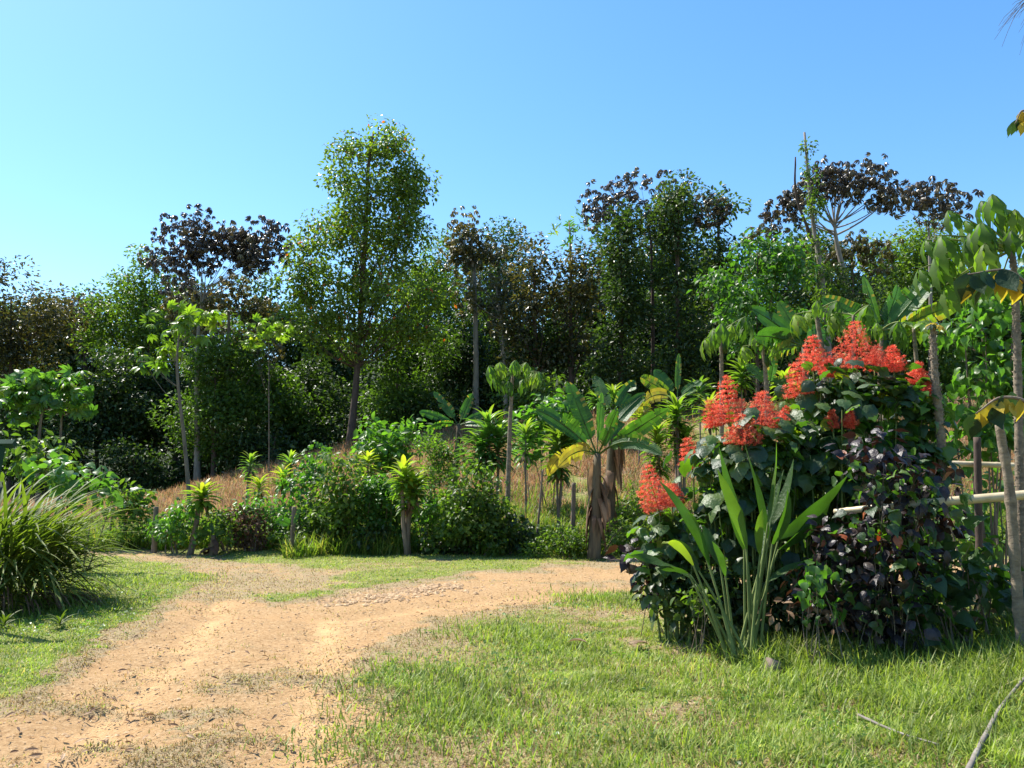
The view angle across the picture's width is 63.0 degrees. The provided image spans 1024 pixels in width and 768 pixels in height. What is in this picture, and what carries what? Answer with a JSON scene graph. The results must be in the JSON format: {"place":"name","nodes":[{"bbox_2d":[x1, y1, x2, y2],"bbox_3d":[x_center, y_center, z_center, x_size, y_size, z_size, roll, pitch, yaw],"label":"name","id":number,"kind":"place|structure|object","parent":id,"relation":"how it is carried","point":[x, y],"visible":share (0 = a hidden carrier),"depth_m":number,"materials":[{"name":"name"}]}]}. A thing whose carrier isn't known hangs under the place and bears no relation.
{"place":"outdoors","nodes":[
{"label":"outdoors","id":0,"kind":"place"},
{"bbox_2d":[0,351,1023,767],"bbox_3d":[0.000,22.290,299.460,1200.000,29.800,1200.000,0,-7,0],"label":"ground","id":1,"kind":"structure","parent":0,"point":[268,631],"depth_m":7.99,"materials":[{"name":"beige soil"}]},
{"bbox_2d":[0,419,82,516],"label":"shrub","id":2,"kind":"object","parent":1,"relation":"on","point":[15,466],"visible":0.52,"depth_m":23.87,"materials":[{"name":"green plant"}]},
{"bbox_2d":[0,364,93,511],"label":"tree","id":3,"kind":"object","parent":1,"relation":"on","point":[26,395],"visible":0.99,"depth_m":27.03,"materials":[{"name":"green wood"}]},
{"bbox_2d":[0,255,95,497],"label":"forest tree","id":4,"kind":"object","parent":1,"relation":"on","point":[17,349],"visible":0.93,"depth_m":50.35,"materials":[{"name":"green plant"}]},
{"bbox_2d":[0,369,102,497],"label":"understorey tree","id":5,"kind":"object","parent":1,"relation":"on","point":[24,434],"visible":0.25,"depth_m":45.53,"materials":[{"name":"green plant"}]},
{"bbox_2d":[0,469,154,617],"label":"strap leaf bush","id":6,"kind":"object","parent":1,"relation":"on","point":[48,542],"visible":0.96,"depth_m":10.78,"materials":[{"name":"green plant"}]},
{"bbox_2d":[22,447,143,572],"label":"shrub","id":7,"kind":"object","parent":1,"relation":"on","point":[59,474],"visible":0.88,"depth_m":15.27,"materials":[{"name":"green plant"}]},
{"bbox_2d":[27,340,162,493],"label":"understorey tree","id":8,"kind":"object","parent":1,"relation":"on","point":[111,416],"visible":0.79,"depth_m":48.41,"materials":[{"name":"green plant"}]},
{"bbox_2d":[96,478,157,547],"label":"shrub","id":9,"kind":"object","parent":1,"relation":"on","point":[132,510],"visible":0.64,"depth_m":20.17,"materials":[{"name":"green plant"}]},
{"bbox_2d":[64,243,190,486],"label":"forest tree","id":10,"kind":"object","parent":1,"relation":"on","point":[144,303],"visible":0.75,"depth_m":54.05,"materials":[{"name":"green plant"}]},
{"bbox_2d":[88,432,179,493],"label":"understorey tree","id":11,"kind":"object","parent":1,"relation":"on","point":[146,473],"visible":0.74,"depth_m":45.38,"materials":[{"name":"green plant"}]},
{"bbox_2d":[106,351,211,487],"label":"understorey tree","id":12,"kind":"object","parent":1,"relation":"on","point":[148,383],"visible":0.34,"depth_m":51.29,"materials":[{"name":"green plant"}]},
{"bbox_2d":[144,497,211,554],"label":"shrub","id":13,"kind":"object","parent":1,"relation":"on","point":[175,527],"visible":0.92,"depth_m":18.85,"materials":[{"name":"green plant"}]},
{"bbox_2d":[129,299,227,521],"bbox_3d":[-9.684,1.039,24.075,2.697,7.023,1.216,0,-7,0],"label":"tree","id":14,"kind":"object","parent":1,"relation":"on","point":[190,314],"visible":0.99,"depth_m":24.20,"materials":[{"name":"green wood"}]},
{"bbox_2d":[146,332,269,477],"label":"understorey tree","id":15,"kind":"object","parent":1,"relation":"on","point":[219,410],"visible":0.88,"depth_m":45.78,"materials":[{"name":"green plant"}]},
{"bbox_2d":[136,203,294,481],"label":"forest tree","id":16,"kind":"object","parent":1,"relation":"on","point":[245,251],"visible":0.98,"depth_m":46.96,"materials":[{"name":"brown plant"}]},
{"bbox_2d":[160,272,285,474],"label":"forest tree","id":17,"kind":"object","parent":1,"relation":"on","point":[227,303],"visible":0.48,"depth_m":48.41,"materials":[{"name":"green plant"}]},
{"bbox_2d":[222,505,274,551],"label":"shrub","id":18,"kind":"object","parent":1,"relation":"on","point":[248,534],"visible":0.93,"depth_m":19.20,"materials":[{"name":"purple plant"}]},
{"bbox_2d":[202,269,308,429],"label":"distant tree","id":19,"kind":"object","parent":1,"relation":"on","point":[264,288],"visible":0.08,"depth_m":62.30,"materials":[{"name":"green plant"}]},
{"bbox_2d":[216,415,315,472],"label":"understorey tree","id":20,"kind":"object","parent":1,"relation":"on","point":[257,446],"visible":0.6,"depth_m":45.53,"materials":[{"name":"green plant"}]},
{"bbox_2d":[240,313,294,472],"bbox_3d":[-11.232,0.625,38.185,2.621,7.790,1.430,0,-7,0],"label":"tree","id":21,"kind":"object","parent":1,"relation":"on","point":[268,331],"visible":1,"depth_m":38.35,"materials":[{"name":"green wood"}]},
{"bbox_2d":[212,312,338,457],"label":"understorey tree","id":22,"kind":"object","parent":1,"relation":"on","point":[285,403],"visible":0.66,"depth_m":48.61,"materials":[{"name":"green plant"}]},
{"bbox_2d":[271,440,331,537],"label":"shrub","id":23,"kind":"object","parent":1,"relation":"on","point":[302,482],"visible":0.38,"depth_m":20.23,"materials":[{"name":"green plant"}]},
{"bbox_2d":[276,351,348,461],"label":"understorey tree","id":24,"kind":"object","parent":1,"relation":"on","point":[325,385],"visible":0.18,"depth_m":51.95,"materials":[{"name":"green plant"}]},
{"bbox_2d":[241,301,392,426],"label":"distant tree","id":25,"kind":"object","parent":1,"relation":"on","point":[339,369],"visible":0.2,"depth_m":60.68,"materials":[{"name":"green plant"}]},
{"bbox_2d":[306,451,377,553],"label":"shrub","id":26,"kind":"object","parent":1,"relation":"on","point":[340,514],"visible":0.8,"depth_m":19.16,"materials":[{"name":"green plant"}]},
{"bbox_2d":[267,113,460,443],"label":"forest tree","id":27,"kind":"object","parent":1,"relation":"on","point":[397,180],"visible":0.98,"depth_m":44.63,"materials":[{"name":"green plant"}]},
{"bbox_2d":[350,411,433,480],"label":"shrub","id":28,"kind":"object","parent":1,"relation":"on","point":[387,453],"visible":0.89,"depth_m":29.68,"materials":[{"name":"green plant"}]},
{"bbox_2d":[341,315,464,435],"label":"understorey tree","id":29,"kind":"object","parent":1,"relation":"on","point":[390,392],"visible":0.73,"depth_m":46.19,"materials":[{"name":"green plant"}]},
{"bbox_2d":[383,454,430,554],"bbox_3d":[-2.344,2.749,18.654,1.192,2.338,1.089,3,-7,-23],"label":"dracaena","id":30,"kind":"object","parent":1,"relation":"on","point":[409,491],"visible":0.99,"depth_m":18.59,"materials":[{"name":"green plant"}]},
{"bbox_2d":[347,246,470,396],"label":"distant tree","id":31,"kind":"object","parent":1,"relation":"on","point":[408,369],"visible":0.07,"depth_m":61.16,"materials":[{"name":"green plant"}]},
{"bbox_2d":[381,382,475,435],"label":"understorey tree","id":32,"kind":"object","parent":1,"relation":"on","point":[427,405],"visible":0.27,"depth_m":45.48,"materials":[{"name":"green plant"}]},
{"bbox_2d":[390,222,489,378],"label":"forest tree","id":33,"kind":"object","parent":1,"relation":"on","point":[435,271],"visible":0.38,"depth_m":52.58,"materials":[{"name":"green plant"}]},
{"bbox_2d":[410,432,474,498],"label":"shrub","id":34,"kind":"object","parent":1,"relation":"on","point":[433,467],"visible":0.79,"depth_m":25.75,"materials":[{"name":"green plant"}]},
{"bbox_2d":[400,298,495,426],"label":"understorey tree","id":35,"kind":"object","parent":1,"relation":"on","point":[464,369],"visible":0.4,"depth_m":48.64,"materials":[{"name":"green plant"}]},
{"bbox_2d":[419,391,491,489],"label":"banana plant","id":36,"kind":"object","parent":1,"relation":"on","point":[448,408],"visible":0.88,"depth_m":26.98,"materials":[{"name":"green plant"}]},
{"bbox_2d":[420,458,523,556],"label":"shrub","id":37,"kind":"object","parent":1,"relation":"on","point":[470,500],"visible":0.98,"depth_m":18.50,"materials":[{"name":"green plant"}]},
{"bbox_2d":[435,205,512,424],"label":"forest tree","id":38,"kind":"object","parent":1,"relation":"on","point":[474,253],"visible":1,"depth_m":47.70,"materials":[{"name":"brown plant"}]},
{"bbox_2d":[445,262,521,420],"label":"forest tree","id":39,"kind":"object","parent":1,"relation":"on","point":[469,298],"visible":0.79,"depth_m":46.81,"materials":[{"name":"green plant"}]},
{"bbox_2d":[453,404,524,501],"bbox_3d":[-0.562,2.259,20.983,1.948,3.467,1.532,0,-7,0],"label":"dracaena","id":40,"kind":"object","parent":1,"relation":"on","point":[485,452],"visible":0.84,"depth_m":20.88,"materials":[{"name":"green plant"}]},
{"bbox_2d":[0,566,994,767],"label":"gravel","id":41,"kind":"structure","parent":1,"relation":"on","point":[424,588],"depth_m":10.43,"materials":[{"name":"beige gravel"}]},
{"bbox_2d":[448,216,552,391],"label":"forest tree","id":42,"kind":"object","parent":1,"relation":"on","point":[502,241],"visible":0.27,"depth_m":58.83,"materials":[{"name":"green plant"}]},
{"bbox_2d":[0,395,1014,547],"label":"brown seeding grass","id":43,"kind":"structure","parent":1,"relation":"on","point":[228,492],"depth_m":32.01,"materials":[{"name":"brown plant"}]},
{"bbox_2d":[0,556,1020,767],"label":"dry turf","id":44,"kind":"structure","parent":1,"relation":"on","point":[194,710],"depth_m":6.16,"materials":[{"name":"brown plant"}]},
{"bbox_2d":[475,505,547,554],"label":"shrub","id":45,"kind":"object","parent":1,"relation":"on","point":[525,527],"visible":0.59,"depth_m":18.68,"materials":[{"name":"green plant"}]},
{"bbox_2d":[0,575,1023,767],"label":"leaf litter","id":46,"kind":"object","parent":1,"relation":"on","point":[106,741],"visible":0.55,"depth_m":5.83,"materials":[{"name":"brown plant"}]},
{"bbox_2d":[485,360,542,526],"bbox_3d":[0.058,1.715,19.513,1.369,4.533,1.292,0,-7,0],"label":"papaya tree","id":47,"kind":"object","parent":1,"relation":"on","point":[498,373],"visible":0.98,"depth_m":19.53,"materials":[{"name":"green plant"}]},
{"bbox_2d":[488,364,566,421],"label":"shrub","id":48,"kind":"object","parent":1,"relation":"on","point":[545,389],"visible":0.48,"depth_m":40.02,"materials":[{"name":"green plant"}]},
{"bbox_2d":[489,225,573,407],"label":"forest tree","id":49,"kind":"object","parent":1,"relation":"on","point":[531,300],"visible":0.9,"depth_m":45.39,"materials":[{"name":"green plant"}]},
{"bbox_2d":[508,388,588,507],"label":"shrub","id":50,"kind":"object","parent":1,"relation":"on","point":[560,407],"visible":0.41,"depth_m":23.81,"materials":[{"name":"green plant"}]},
{"bbox_2d":[503,311,609,411],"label":"understorey tree","id":51,"kind":"object","parent":1,"relation":"on","point":[554,333],"visible":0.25,"depth_m":45.63,"materials":[{"name":"green plant"}]},
{"bbox_2d":[534,417,586,535],"bbox_3d":[1.178,2.342,20.280,1.468,3.227,1.362,0,-7,0],"label":"dracaena","id":52,"kind":"object","parent":1,"relation":"on","point":[559,440],"visible":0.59,"depth_m":20.19,"materials":[{"name":"green plant"}]},
{"bbox_2d":[532,241,609,385],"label":"forest tree","id":53,"kind":"object","parent":1,"relation":"on","point":[577,288],"visible":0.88,"depth_m":45.53,"materials":[{"name":"green plant"}]},
{"bbox_2d":[517,513,643,558],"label":"shrub","id":54,"kind":"object","parent":1,"relation":"on","point":[580,540],"visible":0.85,"depth_m":18.16,"materials":[{"name":"green plant"}]},
{"bbox_2d":[535,382,669,560],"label":"banana plant","id":55,"kind":"object","parent":1,"relation":"on","point":[629,434],"visible":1,"depth_m":17.94,"materials":[{"name":"green plant"}]},
{"bbox_2d":[581,198,655,409],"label":"forest tree","id":56,"kind":"object","parent":1,"relation":"on","point":[625,309],"visible":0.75,"depth_m":42.42,"materials":[{"name":"green plant"}]},
{"bbox_2d":[592,376,650,546],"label":"banana plant","id":57,"kind":"object","parent":1,"relation":"on","point":[614,463],"visible":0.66,"depth_m":19.05,"materials":[{"name":"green plant"}]},
{"bbox_2d":[582,206,701,349],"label":"distant tree","id":58,"kind":"object","parent":1,"relation":"on","point":[646,286],"visible":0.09,"depth_m":62.56,"materials":[{"name":"green plant"}]},
{"bbox_2d":[576,167,732,406],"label":"forest tree","id":59,"kind":"object","parent":1,"relation":"on","point":[614,199],"visible":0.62,"depth_m":45.19,"materials":[{"name":"brown plant"}]},
{"bbox_2d":[640,353,702,512],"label":"banana plant","id":60,"kind":"object","parent":1,"relation":"on","point":[662,389],"visible":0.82,"depth_m":23.29,"materials":[{"name":"green plant"}]},
{"bbox_2d":[603,538,751,637],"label":"shrub","id":61,"kind":"object","parent":1,"relation":"on","point":[627,566],"visible":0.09,"depth_m":8.93,"materials":[{"name":"green plant"}]},
{"bbox_2d":[638,168,718,412],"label":"forest tree","id":62,"kind":"object","parent":1,"relation":"on","point":[673,287],"visible":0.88,"depth_m":41.57,"materials":[{"name":"green plant"}]},
{"bbox_2d":[623,463,733,642],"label":"flowering shrub","id":63,"kind":"object","parent":1,"relation":"on","point":[664,527],"visible":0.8,"depth_m":8.71,"materials":[{"name":"green plant"}]},
{"bbox_2d":[657,391,705,512],"bbox_3d":[4.119,2.063,20.927,1.271,3.734,1.482,5,-8,-36],"label":"dracaena","id":64,"kind":"object","parent":1,"relation":"on","point":[677,427],"visible":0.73,"depth_m":20.88,"materials":[{"name":"green plant"}]},
{"bbox_2d":[629,481,750,661],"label":"ginger plant","id":65,"kind":"object","parent":1,"relation":"on","point":[706,542],"visible":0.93,"depth_m":7.74,"materials":[{"name":"green plant"}]},
{"bbox_2d":[661,316,751,405],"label":"understorey tree","id":66,"kind":"object","parent":1,"relation":"on","point":[714,362],"visible":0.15,"depth_m":45.30,"materials":[{"name":"green plant"}]},
{"bbox_2d":[681,181,756,402],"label":"forest tree","id":67,"kind":"object","parent":1,"relation":"on","point":[717,258],"visible":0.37,"depth_m":45.89,"materials":[{"name":"green plant"}]},
{"bbox_2d":[700,316,753,439],"bbox_3d":[3.815,1.127,14.892,1.089,4.699,0.850,6,-9,-43],"label":"papaya tree","id":68,"kind":"object","parent":1,"relation":"on","point":[720,336],"visible":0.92,"depth_m":15.07,"materials":[{"name":"green plant"}]},
{"bbox_2d":[663,374,819,639],"bbox_3d":[2.514,1.316,8.929,1.389,2.853,1.292,5,-8,-36],"label":"flowering shrub","id":69,"kind":"object","parent":1,"relation":"on","point":[762,455],"visible":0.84,"depth_m":8.76,"materials":[{"name":"green plant"}]},
{"bbox_2d":[686,225,831,423],"bbox_3d":[10.858,-2.420,36.538,6.330,9.678,4.406,0,-7,0],"label":"forest tree","id":70,"kind":"object","parent":1,"relation":"on","point":[769,269],"visible":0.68,"depth_m":36.18,"materials":[{"name":"green plant"}]},
{"bbox_2d":[717,442,846,658],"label":"ginger plant","id":71,"kind":"object","parent":1,"relation":"on","point":[770,515],"visible":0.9,"depth_m":7.86,"materials":[{"name":"green plant"}]},
{"bbox_2d":[752,300,824,541],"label":"banana plant","id":72,"kind":"object","parent":1,"relation":"on","point":[778,325],"visible":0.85,"depth_m":14.51,"materials":[{"name":"green plant"}]},
{"bbox_2d":[630,556,959,645],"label":"shrub","id":73,"kind":"object","parent":1,"relation":"on","point":[681,607],"visible":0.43,"depth_m":8.40,"materials":[{"name":"green plant"}]},
{"bbox_2d":[684,416,924,616],"bbox_3d":[3.272,1.517,9.223,2.799,2.445,1.404,-1,-7,11],"label":"shrub","id":74,"kind":"object","parent":1,"relation":"on","point":[833,465],"visible":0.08,"depth_m":8.95,"materials":[{"name":"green plant"}]},
{"bbox_2d":[790,300,843,493],"bbox_3d":[5.016,0.991,13.517,0.855,4.628,1.045,-3,-7,25],"label":"papaya tree","id":75,"kind":"object","parent":1,"relation":"on","point":[817,307],"visible":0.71,"depth_m":13.67,"materials":[{"name":"green plant"}]},
{"bbox_2d":[792,560,846,665],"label":"shrub","id":76,"kind":"object","parent":1,"relation":"on","point":[817,576],"visible":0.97,"depth_m":7.28,"materials":[{"name":"green plant"}]},
{"bbox_2d":[693,385,947,573],"bbox_3d":[3.405,1.387,9.208,2.868,2.710,1.066,-1,-7,7],"label":"shrub","id":77,"kind":"object","parent":1,"relation":"on","point":[923,410],"visible":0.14,"depth_m":9.13,"materials":[{"name":"green plant"}]},
{"bbox_2d":[767,335,877,633],"bbox_3d":[3.316,1.061,9.195,1.347,3.313,1.358,0,-7,0],"label":"flowering shrub","id":78,"kind":"object","parent":1,"relation":"on","point":[807,406],"visible":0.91,"depth_m":9.02,"materials":[{"name":"green plant"}]},
{"bbox_2d":[798,132,846,381],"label":"forest tree","id":79,"kind":"object","parent":1,"relation":"on","point":[822,275],"visible":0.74,"depth_m":41.09,"materials":[{"name":"green plant"}]},
{"bbox_2d":[744,214,903,297],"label":"forest tree","id":80,"kind":"object","parent":1,"relation":"on","point":[856,247],"visible":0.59,"depth_m":47.81,"materials":[{"name":"green plant"}]},
{"bbox_2d":[759,152,906,366],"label":"forest tree","id":81,"kind":"object","parent":1,"relation":"on","point":[889,200],"visible":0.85,"depth_m":44.17,"materials":[{"name":"brown plant"}]},
{"bbox_2d":[827,305,877,368],"bbox_3d":[5.375,0.998,12.976,0.701,4.465,0.898,-2,-7,13],"label":"papaya tree","id":82,"kind":"object","parent":1,"relation":"on","point":[867,315],"visible":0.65,"depth_m":13.19,"materials":[{"name":"green plant"}]},
{"bbox_2d":[787,259,921,361],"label":"forest tree","id":83,"kind":"object","parent":1,"relation":"on","point":[842,283],"visible":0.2,"depth_m":42.43,"materials":[{"name":"green plant"}]},
{"bbox_2d":[780,426,975,654],"bbox_3d":[3.374,1.478,7.745,1.749,2.180,1.148,0,-7,0],"label":"shrub","id":84,"kind":"object","parent":1,"relation":"on","point":[859,575],"visible":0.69,"depth_m":7.66,"materials":[{"name":"purple plant"}]},
{"bbox_2d":[808,320,947,621],"bbox_3d":[3.873,0.984,9.347,1.826,3.451,1.152,0,-7,0],"label":"flowering shrub","id":85,"kind":"object","parent":1,"relation":"on","point":[877,397],"visible":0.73,"depth_m":9.31,"materials":[{"name":"green plant"}]},
{"bbox_2d":[754,578,1012,643],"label":"shrub","id":86,"kind":"object","parent":1,"relation":"on","point":[789,612],"visible":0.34,"depth_m":7.92,"materials":[{"name":"green plant"}]},
{"bbox_2d":[797,459,972,658],"bbox_3d":[3.381,1.619,7.580,1.580,1.869,0.875,2,-7,-15],"label":"shrub","id":87,"kind":"object","parent":1,"relation":"on","point":[894,527],"visible":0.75,"depth_m":7.52,"materials":[{"name":"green plant"}]},
{"bbox_2d":[821,272,955,422],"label":"banana plant","id":88,"kind":"object","parent":1,"relation":"on","point":[897,310],"visible":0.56,"depth_m":14.17,"materials":[{"name":"green plant"}]},
{"bbox_2d":[815,344,972,605],"bbox_3d":[4.161,1.090,9.040,1.860,3.152,1.169,2,-7,-18],"label":"flowering shrub","id":89,"kind":"object","parent":1,"relation":"on","point":[948,453],"visible":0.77,"depth_m":9.17,"materials":[{"name":"green plant"}]},
{"bbox_2d":[850,215,991,329],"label":"forest tree","id":90,"kind":"object","parent":1,"relation":"on","point":[907,262],"visible":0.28,"depth_m":52.58,"materials":[{"name":"green plant"}]},
{"bbox_2d":[866,290,982,397],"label":"understorey tree","id":91,"kind":"object","parent":1,"relation":"on","point":[948,356],"visible":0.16,"depth_m":48.39,"materials":[{"name":"green plant"}]},
{"bbox_2d":[889,175,983,378],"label":"forest tree","id":92,"kind":"object","parent":1,"relation":"on","point":[925,202],"visible":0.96,"depth_m":44.99,"materials":[{"name":"brown plant"}]},
{"bbox_2d":[924,323,952,611],"bbox_3d":[4.655,0.994,9.033,0.220,3.375,0.211,0,-7,0],"label":"papaya tree","id":93,"kind":"object","parent":1,"relation":"on","point":[936,389],"visible":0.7,"depth_m":9.13,"materials":[{"name":"plant"}]},
{"bbox_2d":[895,515,1023,651],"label":"shrub","id":94,"kind":"object","parent":1,"relation":"on","point":[957,589],"visible":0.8,"depth_m":7.57,"materials":[{"name":"green plant"}]},
{"bbox_2d":[905,459,1014,589],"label":"shrub","id":95,"kind":"object","parent":1,"relation":"on","point":[987,519],"visible":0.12,"depth_m":12.30,"materials":[{"name":"green plant"}]},
{"bbox_2d":[913,194,1023,587],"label":"papaya tree","id":96,"kind":"object","parent":1,"relation":"on","point":[983,245],"visible":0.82,"depth_m":9.67,"materials":[{"name":"green plant"}]},
{"bbox_2d":[920,258,1023,580],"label":"shrub","id":97,"kind":"object","parent":1,"relation":"on","point":[996,381],"visible":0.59,"depth_m":11.98,"materials":[{"name":"green plant"}]},
{"bbox_2d":[953,269,1023,308],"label":"banana plant","id":98,"kind":"object","parent":1,"relation":"on","point":[975,286],"visible":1,"depth_m":6.75,"materials":[{"name":"green plant"}]},
{"bbox_2d":[963,392,1023,439],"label":"banana plant","id":99,"kind":"object","parent":1,"relation":"on","point":[994,411],"visible":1,"depth_m":7.03,"materials":[{"name":"yellow plant"}]},
{"bbox_2d":[995,424,1023,649],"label":"ringed post","id":100,"kind":"object","parent":1,"relation":"on","point":[1014,552],"visible":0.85,"depth_m":7.17,"materials":[{"name":"grey wood"}]},
{"bbox_2d":[0,550,1023,767],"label":"lawn grass","id":101,"kind":"structure","parent":0,"point":[588,679],"depth_m":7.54,"materials":[{"name":"green plant"}]},
{"bbox_2d":[18,472,1005,557],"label":"tall green grass","id":102,"kind":"structure","parent":0,"point":[304,549],"depth_m":19.78,"materials":[{"name":"green plant"}]},
{"bbox_2d":[0,0,1023,373],"label":"sky","id":103,"kind":"structure","parent":0,"point":[116,116],"materials":[{"name":"blue"}]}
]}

